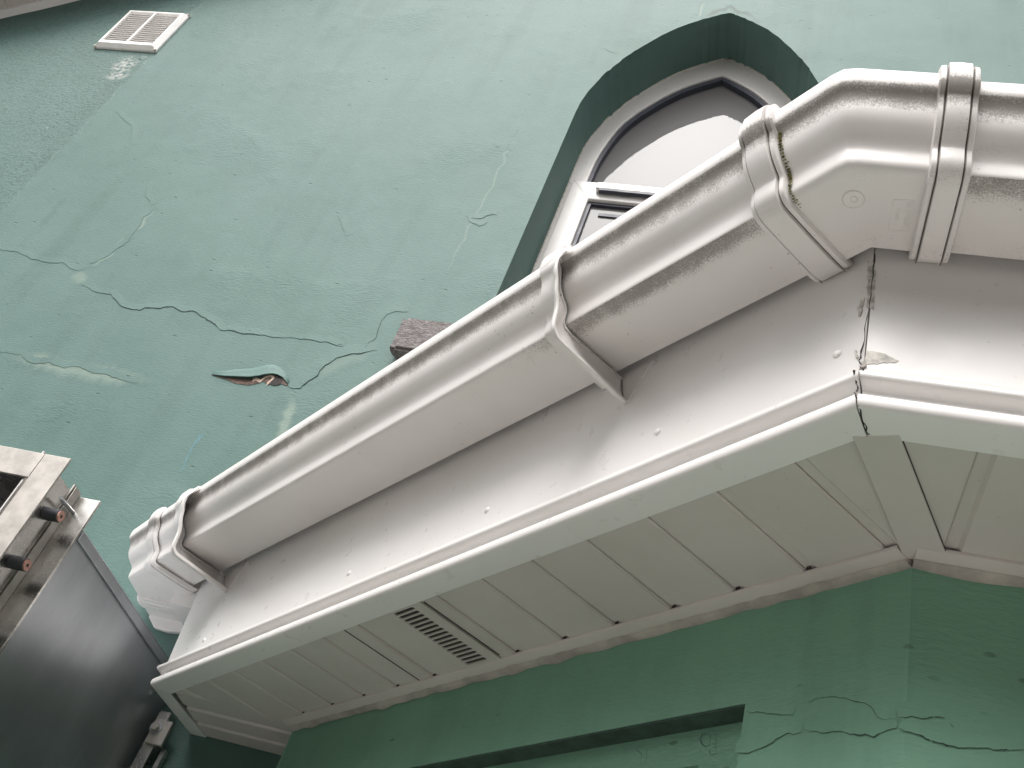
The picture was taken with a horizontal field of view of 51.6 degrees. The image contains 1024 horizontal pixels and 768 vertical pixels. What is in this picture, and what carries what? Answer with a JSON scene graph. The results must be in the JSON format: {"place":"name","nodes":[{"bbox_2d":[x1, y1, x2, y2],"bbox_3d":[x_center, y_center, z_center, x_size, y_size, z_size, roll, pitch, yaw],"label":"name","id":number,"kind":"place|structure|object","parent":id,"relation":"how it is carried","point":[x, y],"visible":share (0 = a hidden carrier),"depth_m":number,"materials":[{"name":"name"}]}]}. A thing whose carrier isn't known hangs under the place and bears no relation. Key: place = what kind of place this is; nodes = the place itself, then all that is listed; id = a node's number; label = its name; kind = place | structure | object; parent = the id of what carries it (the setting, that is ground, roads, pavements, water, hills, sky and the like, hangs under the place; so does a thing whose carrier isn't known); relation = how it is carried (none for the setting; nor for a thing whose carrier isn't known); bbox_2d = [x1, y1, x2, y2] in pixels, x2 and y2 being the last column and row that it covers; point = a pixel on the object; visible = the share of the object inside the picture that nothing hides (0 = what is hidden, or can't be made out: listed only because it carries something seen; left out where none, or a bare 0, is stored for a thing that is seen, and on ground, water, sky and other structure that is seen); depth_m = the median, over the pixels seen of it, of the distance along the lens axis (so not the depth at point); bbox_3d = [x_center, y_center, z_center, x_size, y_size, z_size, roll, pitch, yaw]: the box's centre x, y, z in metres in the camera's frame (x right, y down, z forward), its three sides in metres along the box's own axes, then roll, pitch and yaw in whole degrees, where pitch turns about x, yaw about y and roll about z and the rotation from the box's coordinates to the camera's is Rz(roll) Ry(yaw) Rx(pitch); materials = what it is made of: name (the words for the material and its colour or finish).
{"place":"outdoors","nodes":[
{"label":"outdoors","id":0,"kind":"place"},
{"bbox_3d":[1.064,0.205,1.468,3.379,0.358,1.150,8,-42,15],"label":"bay roof","id":1,"kind":"object","parent":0,"visible":0},
{"bbox_2d":[151,247,1023,736],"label":"bay fascia","id":2,"kind":"structure","parent":1,"relation":"attached to","point":[871,341],"depth_m":1.14,"materials":[{"name":"plastic"}]},
{"bbox_2d":[128,62,1023,633],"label":"bay gutter","id":3,"kind":"object","parent":2,"relation":"attached to","point":[830,176],"visible":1,"depth_m":1.19,"materials":[{"name":"plastic"}]},
{"label":"path","id":4,"kind":"structure","parent":0,"visible":0},
{"bbox_2d":[276,561,1023,767],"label":"bay wall","id":5,"kind":"structure","parent":4,"relation":"on","point":[912,668],"depth_m":1.09,"materials":[{"name":"paint"}]},
{"bbox_2d":[175,434,1023,754],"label":"bay soffit","id":6,"kind":"structure","parent":5,"relation":"attached to","point":[861,508],"depth_m":1.18,"materials":[{"name":"plastic"}]},
{"label":"ground","id":7,"kind":"structure","parent":0,"visible":0},
{"bbox_2d":[0,0,1023,767],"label":"house wall","id":8,"kind":"structure","parent":7,"relation":"on","point":[232,232],"depth_m":3.29,"materials":[{"name":"teal paint"}]},
{"bbox_2d":[0,0,78,18],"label":"gable verge","id":9,"kind":"structure","parent":8,"relation":"attached to","point":[9,8],"depth_m":4.24,"materials":[{"name":"plastic"}]},
{"bbox_2d":[0,445,168,767],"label":"metal duct","id":10,"kind":"object","parent":8,"relation":"attached to","point":[83,655],"visible":0.93,"depth_m":1.75,"materials":[{"name":"metal"}]},
{"bbox_2d":[94,10,190,52],"bbox_3d":[-1.411,-1.351,4.036,0.272,0.275,0.022,8,-42,15],"label":"wall vent","id":11,"kind":"object","parent":8,"relation":"attached to","point":[146,31],"depth_m":4.02,"materials":[{"name":"white plastic"}]},
{"bbox_2d":[130,710,175,767],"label":"support channel","id":12,"kind":"object","parent":8,"relation":"attached to","point":[161,726],"visible":1,"depth_m":2.00,"materials":[{"name":"metal"}]},
{"bbox_2d":[390,318,453,359],"bbox_3d":[-0.185,-0.087,2.699,0.226,0.123,0.097,8,-42,15],"label":"projecting brick","id":13,"kind":"object","parent":8,"relation":"attached to","point":[411,334],"visible":0.29,"depth_m":2.68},
{"bbox_2d":[531,58,790,272],"bbox_3d":[0.478,-0.462,3.111,0.806,2.183,0.283,8,-42,15],"label":"arched window","id":14,"kind":"structure","parent":8,"relation":"attached to","point":[647,143],"depth_m":3.59,"materials":[{"name":"plastic"}]}
]}

